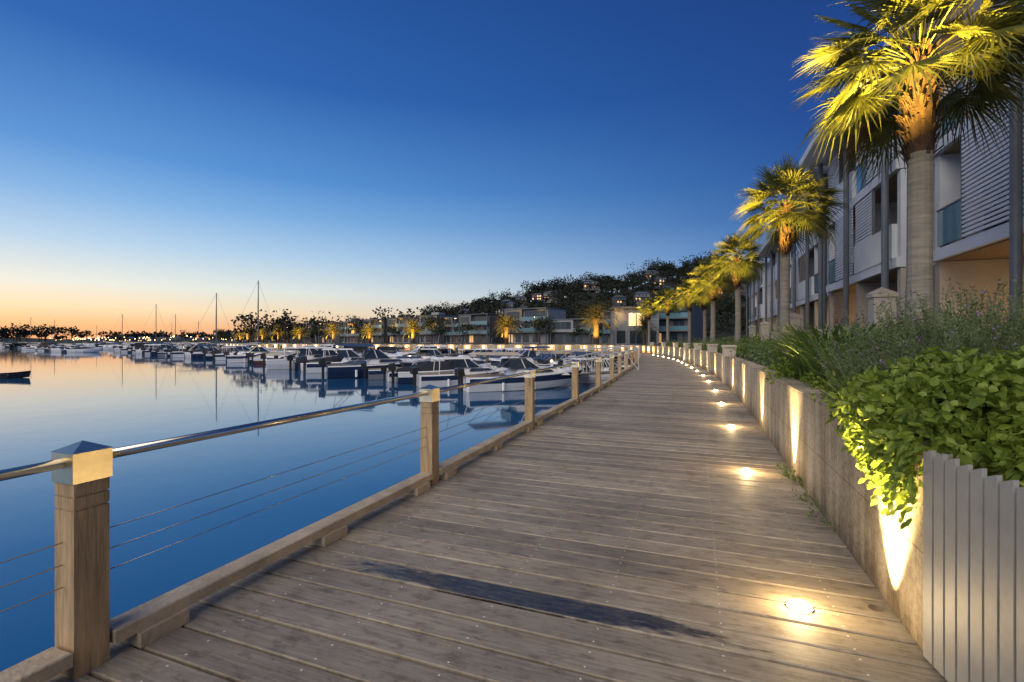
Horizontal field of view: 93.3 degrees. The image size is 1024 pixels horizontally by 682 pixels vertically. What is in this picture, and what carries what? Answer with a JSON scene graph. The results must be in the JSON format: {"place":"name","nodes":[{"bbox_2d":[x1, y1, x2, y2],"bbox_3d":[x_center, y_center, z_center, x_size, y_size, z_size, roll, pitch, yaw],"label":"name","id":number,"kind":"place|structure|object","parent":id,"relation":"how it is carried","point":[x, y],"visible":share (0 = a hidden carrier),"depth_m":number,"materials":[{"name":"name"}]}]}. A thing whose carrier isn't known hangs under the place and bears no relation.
{"place":"outdoors","nodes":[
{"label":"outdoors","id":0,"kind":"place"},
{"bbox_2d":[0,337,229,340],"bbox_3d":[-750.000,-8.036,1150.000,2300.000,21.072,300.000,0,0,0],"label":"distant hills","id":1,"kind":"structure","parent":0,"point":[37,339],"depth_m":1056.16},
{"bbox_2d":[0,344,595,671],"bbox_3d":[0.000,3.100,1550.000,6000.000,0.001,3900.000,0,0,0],"label":"water","id":2,"kind":"structure","parent":0,"point":[58,400],"depth_m":13.57,"materials":[{"name":"blue liquid"}]},
{"bbox_2d":[0,371,30,377],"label":"dinghy","id":3,"kind":"object","parent":2,"relation":"on","point":[23,374],"visible":0.94,"depth_m":40.37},
{"bbox_2d":[66,346,101,352],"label":"motor boat","id":4,"kind":"object","parent":2,"relation":"on","point":[81,350],"visible":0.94,"depth_m":129.58,"materials":[{"name":"white plastic"}]},
{"bbox_2d":[149,343,185,355],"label":"motor boat","id":5,"kind":"object","parent":2,"relation":"on","point":[153,353],"visible":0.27,"depth_m":103.84,"materials":[{"name":"white plastic"}]},
{"bbox_2d":[170,342,218,356],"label":"motor boat","id":6,"kind":"object","parent":2,"relation":"on","point":[177,353],"visible":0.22,"depth_m":92.78,"materials":[{"name":"white plastic"}]},
{"bbox_2d":[183,348,225,357],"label":"motor boat","id":7,"kind":"object","parent":2,"relation":"on","point":[187,353],"visible":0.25,"depth_m":90.61,"materials":[{"name":"white plastic"}]},
{"bbox_2d":[190,345,219,357],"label":"motor boat","id":8,"kind":"object","parent":2,"relation":"on","point":[197,355],"visible":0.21,"depth_m":87.74,"materials":[{"name":"white plastic"}]},
{"bbox_2d":[186,293,233,347],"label":"sailing boat","id":9,"kind":"object","parent":2,"relation":"on","point":[214,344],"visible":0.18,"depth_m":95.31,"materials":[{"name":"white metal"}]},
{"bbox_2d":[212,338,277,360],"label":"motor boat","id":10,"kind":"object","parent":2,"relation":"on","point":[218,357],"visible":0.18,"depth_m":77.60,"materials":[{"name":"white plastic"}]},
{"bbox_2d":[221,280,280,353],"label":"sailing boat","id":11,"kind":"object","parent":2,"relation":"on","point":[257,316],"visible":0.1,"depth_m":85.33,"materials":[{"name":"white metal"}]},
{"bbox_2d":[224,343,290,362],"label":"motor boat","id":12,"kind":"object","parent":2,"relation":"on","point":[243,358],"visible":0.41,"depth_m":69.46,"materials":[{"name":"white plastic"}]},
{"bbox_2d":[249,352,292,363],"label":"motor boat","id":13,"kind":"object","parent":2,"relation":"on","point":[257,359],"visible":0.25,"depth_m":64.70,"materials":[{"name":"white plastic"}]},
{"bbox_2d":[260,336,361,369],"bbox_3d":[-22.768,1.536,55.508,10.812,4.210,3.745,0,0,-24],"label":"motor boat","id":14,"kind":"object","parent":2,"relation":"on","point":[281,363],"visible":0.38,"depth_m":53.07,"materials":[{"name":"white plastic"}]},
{"bbox_2d":[296,356,343,371],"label":"motor boat","id":15,"kind":"object","parent":2,"relation":"on","point":[329,359],"visible":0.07,"depth_m":49.52,"materials":[{"name":"white plastic"}]},
{"bbox_2d":[286,337,361,369],"bbox_3d":[-20.290,1.493,53.579,8.469,4.392,3.369,0,0,-29],"label":"motor boat","id":16,"kind":"object","parent":2,"relation":"on","point":[331,353],"visible":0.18,"depth_m":52.29,"materials":[{"name":"white plastic"}]},
{"bbox_2d":[300,337,396,372],"bbox_3d":[-16.293,1.561,48.798,9.219,4.177,3.363,0,0,-17],"label":"motor boat","id":17,"kind":"object","parent":2,"relation":"on","point":[350,354],"visible":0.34,"depth_m":47.53,"materials":[{"name":"white plastic"}]},
{"bbox_2d":[344,346,391,353],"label":"motor boat","id":18,"kind":"object","parent":2,"relation":"on","point":[357,349],"visible":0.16,"depth_m":64.56,"materials":[{"name":"white plastic"}]},
{"bbox_2d":[318,344,430,378],"bbox_3d":[-11.839,1.960,42.430,9.550,3.447,3.452,0,0,-23],"label":"motor boat","id":19,"kind":"object","parent":2,"relation":"on","point":[376,358],"visible":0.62,"depth_m":41.01,"materials":[{"name":"white plastic"}]},
{"bbox_2d":[172,343,588,369],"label":"floating dock","id":20,"kind":"object","parent":2,"relation":"on","point":[486,349],"visible":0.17,"depth_m":43.93,"materials":[{"name":"concrete"}]},
{"bbox_2d":[377,346,399,352],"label":"motor boat","id":21,"kind":"object","parent":2,"relation":"on","point":[381,348],"visible":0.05,"depth_m":69.44,"materials":[{"name":"white plastic"}]},
{"bbox_2d":[381,356,421,381],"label":"motor boat","id":22,"kind":"object","parent":2,"relation":"on","point":[388,373],"visible":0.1,"depth_m":37.01,"materials":[{"name":"white plastic"}]},
{"bbox_2d":[361,359,447,379],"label":"motor boat","id":23,"kind":"object","parent":2,"relation":"on","point":[375,373],"visible":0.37,"depth_m":38.54,"materials":[{"name":"white plastic"}]},
{"bbox_2d":[383,335,466,358],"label":"motor boat","id":24,"kind":"object","parent":2,"relation":"on","point":[412,353],"visible":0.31,"depth_m":59.09,"materials":[{"name":"white plastic"}]},
{"bbox_2d":[402,338,457,356],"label":"motor boat","id":25,"kind":"object","parent":2,"relation":"on","point":[434,352],"visible":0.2,"depth_m":58.16,"materials":[{"name":"white plastic"}]},
{"bbox_2d":[388,359,490,383],"bbox_3d":[-5.343,2.523,36.557,7.754,2.233,2.977,0,0,-16],"label":"motor boat","id":26,"kind":"object","parent":2,"relation":"on","point":[404,376],"visible":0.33,"depth_m":35.24,"materials":[{"name":"white plastic"}]},
{"bbox_2d":[410,342,507,387],"bbox_3d":[-3.237,1.809,34.044,7.732,3.503,2.820,0,0,-20],"label":"motor boat","id":27,"kind":"object","parent":2,"relation":"on","point":[448,379],"visible":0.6,"depth_m":33.00,"materials":[{"name":"white plastic"}]},
{"bbox_2d":[444,340,509,360],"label":"motor boat","id":28,"kind":"object","parent":2,"relation":"on","point":[480,350],"visible":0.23,"depth_m":54.36,"materials":[{"name":"white plastic"}]},
{"bbox_2d":[469,354,508,363],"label":"motor boat","id":29,"kind":"object","parent":2,"relation":"on","point":[477,360],"visible":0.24,"depth_m":51.45,"materials":[{"name":"white plastic"}]},
{"bbox_2d":[47,348,947,681],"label":"timber boardwalk","id":30,"kind":"structure","parent":2,"relation":"in","point":[633,524],"depth_m":3.02,"materials":[{"name":"wood"}]},
{"bbox_2d":[0,343,637,681],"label":"boardwalk railing","id":31,"kind":"object","parent":30,"relation":"on","point":[88,630],"visible":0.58,"depth_m":2.38,"materials":[{"name":"wood"}]},
{"bbox_2d":[535,345,639,361],"bbox_3d":[6.550,1.505,49.250,1.380,2.290,16.658,0,0,-29],"label":"aluminium gangway","id":32,"kind":"object","parent":30,"relation":"on","point":[581,350],"visible":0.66,"depth_m":47.73,"materials":[{"name":"metal"}]},
{"bbox_2d":[563,348,638,374],"bbox_3d":[5.200,1.505,30.950,1.380,2.290,12.806,0,0,-5],"label":"aluminium gangway","id":33,"kind":"object","parent":30,"relation":"on","point":[592,372],"visible":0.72,"depth_m":28.77,"materials":[{"name":"metal"}]},
{"bbox_2d":[649,342,736,383],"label":"wall piers","id":34,"kind":"object","parent":30,"relation":"on","point":[726,349],"depth_m":23.27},
{"bbox_2d":[792,489,820,510],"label":"weed","id":35,"kind":"object","parent":30,"relation":"on","point":[805,496],"visible":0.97,"depth_m":4.43,"materials":[{"name":"green plant"}]},
{"bbox_2d":[785,599,882,614],"bbox_3d":[1.809,1.495,2.722,0.526,0.050,0.144,0,0,0],"label":"recessed deck light","id":36,"kind":"object","parent":30,"relation":"in","point":[799,606],"visible":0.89,"depth_m":2.70,"materials":[{"name":"glass"}]},
{"bbox_2d":[923,450,1023,681],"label":"picket fence","id":37,"kind":"object","parent":30,"relation":"on","point":[973,575],"visible":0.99,"depth_m":1.95,"materials":[{"name":"paint"}]},
{"bbox_2d":[454,352,581,391],"bbox_3d":[0.645,2.144,31.307,8.730,2.862,3.097,0,0,-20],"label":"motor boat","id":38,"kind":"object","parent":2,"relation":"on","point":[548,378],"visible":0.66,"depth_m":30.29,"materials":[{"name":"white plastic"}]},
{"bbox_2d":[489,346,559,367],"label":"motor boat","id":39,"kind":"object","parent":2,"relation":"on","point":[528,355],"visible":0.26,"depth_m":50.55,"materials":[{"name":"white plastic"}]},
{"bbox_2d":[534,357,571,365],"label":"motor boat","id":40,"kind":"object","parent":2,"relation":"on","point":[543,362],"visible":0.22,"depth_m":49.59,"materials":[{"name":"white plastic"}]},
{"bbox_2d":[532,353,575,360],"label":"motor boat","id":41,"kind":"object","parent":2,"relation":"on","point":[545,356],"visible":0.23,"depth_m":56.79,"materials":[{"name":"white plastic"}]},
{"bbox_2d":[558,352,623,369],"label":"motor boat","id":42,"kind":"object","parent":2,"relation":"on","point":[561,362],"visible":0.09,"depth_m":43.49,"materials":[{"name":"white plastic"}]},
{"bbox_2d":[555,347,630,383],"bbox_3d":[6.971,1.915,36.551,8.191,3.189,2.837,0,0,-12],"label":"motor boat","id":43,"kind":"object","parent":2,"relation":"on","point":[604,377],"visible":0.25,"depth_m":35.40,"materials":[{"name":"white plastic"}]},
{"bbox_2d":[387,317,419,342],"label":"town house","id":44,"kind":"structure","parent":0,"point":[396,322],"depth_m":136.56,"materials":[{"name":"grey concrete"}]},
{"bbox_2d":[81,277,748,343],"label":"hill","id":45,"kind":"structure","parent":0,"point":[724,335],"depth_m":305.54,"materials":[{"name":"plant"}]},
{"bbox_2d":[255,249,759,341],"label":"hillside trees","id":46,"kind":"object","parent":45,"relation":"on","point":[607,283],"visible":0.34,"depth_m":351.39,"materials":[{"name":"green plant"}]},
{"bbox_2d":[611,295,625,306],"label":"hillside house","id":47,"kind":"structure","parent":45,"relation":"on","point":[618,300],"depth_m":313.71,"materials":[{"name":"grey concrete"}]},
{"bbox_2d":[633,292,650,303],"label":"hillside house","id":48,"kind":"structure","parent":45,"relation":"on","point":[641,295],"depth_m":317.58,"materials":[{"name":"grey concrete"}]},
{"bbox_2d":[225,343,647,361],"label":"quay wall","id":49,"kind":"structure","parent":0,"point":[557,346],"depth_m":75.44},
{"bbox_2d":[226,344,654,353],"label":"quay bulkhead lights","id":50,"kind":"object","parent":49,"relation":"attached to","point":[567,347],"visible":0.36,"depth_m":75.25},
{"bbox_2d":[0,0,904,338],"label":"sky","id":51,"kind":"structure","parent":0,"point":[342,158],"materials":[{"name":"blue"}]},
{"bbox_2d":[459,313,503,343],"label":"town house","id":52,"kind":"structure","parent":0,"point":[483,332],"depth_m":118.84,"materials":[{"name":"grey concrete"}]},
{"bbox_2d":[0,341,1022,480],"bbox_3d":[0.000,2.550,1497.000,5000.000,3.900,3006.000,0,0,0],"label":"ground","id":53,"kind":"structure","parent":0,"point":[74,342],"depth_m":116.08,"materials":[{"name":"brown soil"}]},
{"bbox_2d":[290,327,310,342],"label":"date palm tree","id":54,"kind":"object","parent":53,"relation":"on","point":[299,331],"visible":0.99,"depth_m":154.63,"materials":[{"name":"green plant"}]},
{"bbox_2d":[320,323,341,342],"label":"town house","id":55,"kind":"structure","parent":53,"relation":"on","point":[330,340],"depth_m":158.05,"materials":[{"name":"grey concrete"}]},
{"bbox_2d":[321,322,343,342],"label":"date palm tree","id":56,"kind":"object","parent":53,"relation":"on","point":[333,327],"visible":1,"depth_m":140.34,"materials":[{"name":"green plant"}]},
{"bbox_2d":[339,319,358,342],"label":"town house","id":57,"kind":"structure","parent":53,"relation":"on","point":[343,331],"depth_m":156.30,"materials":[{"name":"grey concrete"}]},
{"bbox_2d":[345,321,363,342],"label":"town house","id":58,"kind":"structure","parent":53,"relation":"on","point":[352,337],"depth_m":146.46,"materials":[{"name":"grey concrete"}]},
{"bbox_2d":[0,306,731,342],"bbox_3d":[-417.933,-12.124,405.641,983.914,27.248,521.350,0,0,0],"label":"shore trees","id":59,"kind":"object","parent":53,"relation":"on","point":[282,322],"visible":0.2,"depth_m":514.54,"materials":[{"name":"green plant"}]},
{"bbox_2d":[359,323,380,342],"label":"date palm tree","id":60,"kind":"object","parent":53,"relation":"on","point":[369,333],"visible":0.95,"depth_m":130.54,"materials":[{"name":"green plant"}]},
{"bbox_2d":[362,319,388,342],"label":"town house","id":61,"kind":"structure","parent":53,"relation":"on","point":[382,326],"depth_m":140.19,"materials":[{"name":"grey concrete"}]},
{"bbox_2d":[399,318,425,342],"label":"date palm tree","id":62,"kind":"object","parent":53,"relation":"on","point":[413,323],"visible":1,"depth_m":120.57,"materials":[{"name":"green plant"}]},
{"bbox_2d":[222,314,608,343],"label":"quayside trees","id":63,"kind":"object","parent":53,"relation":"on","point":[393,330],"visible":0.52,"depth_m":126.11,"materials":[{"name":"green plant"}]},
{"bbox_2d":[417,312,458,342],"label":"town house","id":64,"kind":"structure","parent":53,"relation":"on","point":[426,333],"depth_m":129.20,"materials":[{"name":"grey concrete"}]},
{"bbox_2d":[444,317,460,342],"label":"town house","id":65,"kind":"structure","parent":53,"relation":"on","point":[455,336],"depth_m":127.10,"materials":[{"name":"grey concrete"}]},
{"bbox_2d":[489,314,523,343],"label":"date palm tree","id":66,"kind":"object","parent":53,"relation":"on","point":[505,323],"visible":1,"depth_m":96.58,"materials":[{"name":"green plant"}]},
{"bbox_2d":[504,307,565,343],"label":"town house","id":67,"kind":"structure","parent":53,"relation":"on","point":[525,314],"depth_m":112.99,"materials":[{"name":"grey concrete"}]},
{"bbox_2d":[550,318,591,343],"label":"town house","id":68,"kind":"structure","parent":53,"relation":"on","point":[562,327],"depth_m":108.70,"materials":[{"name":"grey concrete"}]},
{"bbox_2d":[571,298,621,343],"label":"date palm tree","id":69,"kind":"object","parent":53,"relation":"on","point":[596,314],"visible":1,"depth_m":83.51,"materials":[{"name":"green plant"}]},
{"bbox_2d":[608,306,658,343],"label":"lit pavilion","id":70,"kind":"structure","parent":53,"relation":"on","point":[624,316],"depth_m":88.64,"materials":[{"name":"grey metal"}]},
{"bbox_2d":[628,314,659,343],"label":"date palm tree","id":71,"kind":"object","parent":53,"relation":"on","point":[644,325],"visible":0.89,"depth_m":83.67,"materials":[{"name":"green plant"}]},
{"bbox_2d":[635,297,659,344],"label":"fan palm tree","id":72,"kind":"object","parent":53,"relation":"on","point":[648,311],"visible":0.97,"depth_m":68.75,"materials":[{"name":"green plant"}]},
{"bbox_2d":[652,286,680,342],"bbox_3d":[18.739,-3.041,58.070,4.068,7.382,4.111,0,0,22],"label":"fan palm tree","id":73,"kind":"object","parent":53,"relation":"on","point":[669,306],"visible":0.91,"depth_m":57.81,"materials":[{"name":"green plant"}]},
{"bbox_2d":[672,279,701,341],"bbox_3d":[18.137,-2.932,49.035,3.710,7.164,3.904,0,0,33],"label":"fan palm tree","id":74,"kind":"object","parent":53,"relation":"on","point":[682,300],"visible":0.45,"depth_m":48.80,"materials":[{"name":"green plant"}]},
{"bbox_2d":[687,276,721,347],"bbox_3d":[17.543,-2.744,44.127,3.514,6.787,3.698,0,0,-25],"label":"fan palm tree","id":75,"kind":"object","parent":53,"relation":"on","point":[706,303],"visible":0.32,"depth_m":43.83,"materials":[{"name":"green plant"}]},
{"bbox_2d":[686,254,734,343],"bbox_3d":[16.284,-3.235,39.006,4.328,7.770,4.282,0,0,-11],"label":"fan palm tree","id":76,"kind":"object","parent":53,"relation":"on","point":[705,287],"visible":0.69,"depth_m":38.81,"materials":[{"name":"green plant"}]},
{"bbox_2d":[707,231,766,349],"bbox_3d":[13.518,-3.045,29.145,3.827,7.390,4.027,0,0,-36],"label":"fan palm tree","id":77,"kind":"object","parent":53,"relation":"on","point":[738,268],"visible":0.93,"depth_m":28.74,"materials":[{"name":"green plant"}]},
{"bbox_2d":[727,342,759,356],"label":"garden shrub","id":78,"kind":"object","parent":53,"relation":"on","point":[745,349],"visible":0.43,"depth_m":17.99,"materials":[{"name":"green plant"}]},
{"bbox_2d":[736,336,773,358],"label":"garden shrub","id":79,"kind":"object","parent":53,"relation":"on","point":[750,344],"visible":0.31,"depth_m":16.47,"materials":[{"name":"green plant"}]},
{"bbox_2d":[730,340,787,363],"bbox_3d":[6.680,0.333,12.596,1.740,0.717,1.448,0,0,0],"label":"garden shrub","id":80,"kind":"object","parent":53,"relation":"on","point":[762,355],"visible":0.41,"depth_m":12.66,"materials":[{"name":"green plant"}]},
{"bbox_2d":[760,321,769,340],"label":"stone gate pillar","id":81,"kind":"structure","parent":53,"relation":"on","point":[764,333],"depth_m":26.77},
{"bbox_2d":[762,356,797,384],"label":"garden shrub","id":82,"kind":"object","parent":53,"relation":"on","point":[787,372],"visible":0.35,"depth_m":7.05,"materials":[{"name":"green plant"}]},
{"bbox_2d":[729,154,853,340],"bbox_3d":[10.334,-3.121,17.935,4.109,7.541,3.905,0,0,-17],"label":"fan palm tree","id":83,"kind":"object","parent":53,"relation":"on","point":[789,181],"visible":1,"depth_m":17.74,"materials":[{"name":"green plant"}]},
{"bbox_2d":[790,313,800,335],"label":"stone gate pillar","id":84,"kind":"structure","parent":53,"relation":"on","point":[795,318],"depth_m":18.81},
{"bbox_2d":[754,332,838,370],"bbox_3d":[5.331,0.212,8.580,2.272,0.815,2.260,0,0,0],"label":"agapanthus clump","id":85,"kind":"object","parent":53,"relation":"on","point":[778,349],"visible":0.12,"depth_m":8.71,"materials":[{"name":"green plant"}]},
{"bbox_2d":[769,326,859,342],"bbox_3d":[11.796,0.100,19.997,0.065,1.000,16.602,0,0,21],"label":"garden picket fence","id":86,"kind":"object","parent":53,"relation":"on","point":[819,330],"visible":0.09,"depth_m":16.27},
{"bbox_2d":[799,369,834,392],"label":"garden shrub","id":87,"kind":"object","parent":53,"relation":"on","point":[803,379],"visible":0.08,"depth_m":5.31,"materials":[{"name":"green plant"}]},
{"bbox_2d":[648,345,1001,651],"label":"limestone retaining wall","id":88,"kind":"structure","parent":53,"relation":"on","point":[790,416],"depth_m":3.83,"materials":[{"name":"stone"}]},
{"bbox_2d":[808,370,849,401],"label":"garden shrub","id":89,"kind":"object","parent":53,"relation":"on","point":[814,396],"visible":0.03,"depth_m":4.28,"materials":[{"name":"green plant"}]},
{"bbox_2d":[752,315,924,385],"bbox_3d":[4.163,0.165,6.145,2.459,0.910,2.481,0,0,0],"label":"agapanthus clump","id":90,"kind":"object","parent":53,"relation":"on","point":[802,368],"visible":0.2,"depth_m":6.20,"materials":[{"name":"green plant"}]},
{"bbox_2d":[807,370,881,399],"bbox_3d":[2.924,0.428,3.676,1.108,0.384,1.122,0,0,-33],"label":"agapanthus clump","id":91,"kind":"object","parent":53,"relation":"on","point":[837,383],"visible":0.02,"depth_m":3.86,"materials":[{"name":"green plant"}]},
{"bbox_2d":[764,321,924,354],"bbox_3d":[4.870,0.165,7.104,2.475,0.910,2.369,0,0,-32],"label":"agapanthus clump","id":92,"kind":"object","parent":53,"relation":"on","point":[812,327],"visible":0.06,"depth_m":6.96,"materials":[{"name":"green plant"}]},
{"bbox_2d":[813,357,879,396],"bbox_3d":[3.367,0.381,4.357,1.272,0.478,1.419,0,0,14],"label":"agapanthus clump","id":93,"kind":"object","parent":53,"relation":"on","point":[835,367],"visible":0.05,"depth_m":4.46,"materials":[{"name":"green plant"}]},
{"bbox_2d":[778,337,918,385],"bbox_3d":[3.700,0.285,5.366,1.712,0.671,1.717,0,0,0],"label":"agapanthus clump","id":94,"kind":"object","parent":53,"relation":"on","point":[812,365],"visible":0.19,"depth_m":5.40,"materials":[{"name":"green plant"}]},
{"bbox_2d":[865,287,898,338],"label":"stone gate pillar","id":95,"kind":"structure","parent":53,"relation":"on","point":[877,296],"depth_m":9.87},
{"bbox_2d":[743,0,1023,335],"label":"walls and slabs","id":96,"kind":"structure","parent":53,"relation":"on","point":[979,260],"depth_m":15.20,"materials":[{"name":"paint"}]},
{"bbox_2d":[746,5,1022,340],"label":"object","id":97,"kind":"structure","parent":53,"relation":"on","point":[1015,207],"depth_m":15.43,"materials":[{"name":"grey metal"}]},
{"bbox_2d":[755,83,961,316],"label":"glass balustrades","id":98,"kind":"object","parent":97,"relation":"attached to","point":[949,224],"visible":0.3,"depth_m":13.68,"materials":[{"name":"glass"}]},
{"bbox_2d":[751,0,1023,330],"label":"louvre screens","id":99,"kind":"object","parent":97,"relation":"attached to","point":[976,5],"visible":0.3,"depth_m":12.14,"materials":[{"name":"metal"}]},
{"bbox_2d":[776,0,1023,329],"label":"fan palm tree","id":100,"kind":"object","parent":53,"relation":"on","point":[917,76],"visible":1,"depth_m":8.32,"materials":[{"name":"green plant"}]},
{"bbox_2d":[808,275,1023,384],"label":"rosemary bush","id":101,"kind":"object","parent":53,"relation":"on","point":[1007,334],"visible":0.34,"depth_m":4.01,"materials":[{"name":"green plant"}]},
{"bbox_2d":[821,320,1010,394],"bbox_3d":[3.214,0.196,3.806,1.232,0.733,1.228,0,0,0],"label":"rosemary bush","id":102,"kind":"object","parent":53,"relation":"on","point":[880,362],"visible":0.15,"depth_m":3.85,"materials":[{"name":"green plant"}]},
{"bbox_2d":[822,341,1023,529],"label":"leafy shrub","id":103,"kind":"object","parent":53,"relation":"on","point":[969,412],"visible":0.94,"depth_m":2.45,"materials":[{"name":"green plant"}]},
{"bbox_2d":[823,329,1022,355],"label":"agapanthus clump","id":104,"kind":"object","parent":53,"relation":"on","point":[904,339],"visible":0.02,"depth_m":5.08,"materials":[{"name":"green plant"}]},
{"bbox_2d":[858,306,1023,338],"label":"rosemary bush","id":105,"kind":"object","parent":53,"relation":"on","point":[928,321],"visible":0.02,"depth_m":7.01,"materials":[{"name":"green plant"}]},
{"bbox_2d":[910,276,1023,353],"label":"rosemary bush","id":106,"kind":"object","parent":53,"relation":"on","point":[1003,308],"visible":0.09,"depth_m":4.88,"materials":[{"name":"green plant"}]},
{"bbox_2d":[591,311,609,343],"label":"town house","id":107,"kind":"structure","parent":0,"point":[604,338],"depth_m":103.31,"materials":[{"name":"grey metal"}]},
{"bbox_2d":[637,302,702,343],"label":"town house","id":108,"kind":"structure","parent":0,"point":[678,326],"depth_m":94.21,"materials":[{"name":"grey metal"}]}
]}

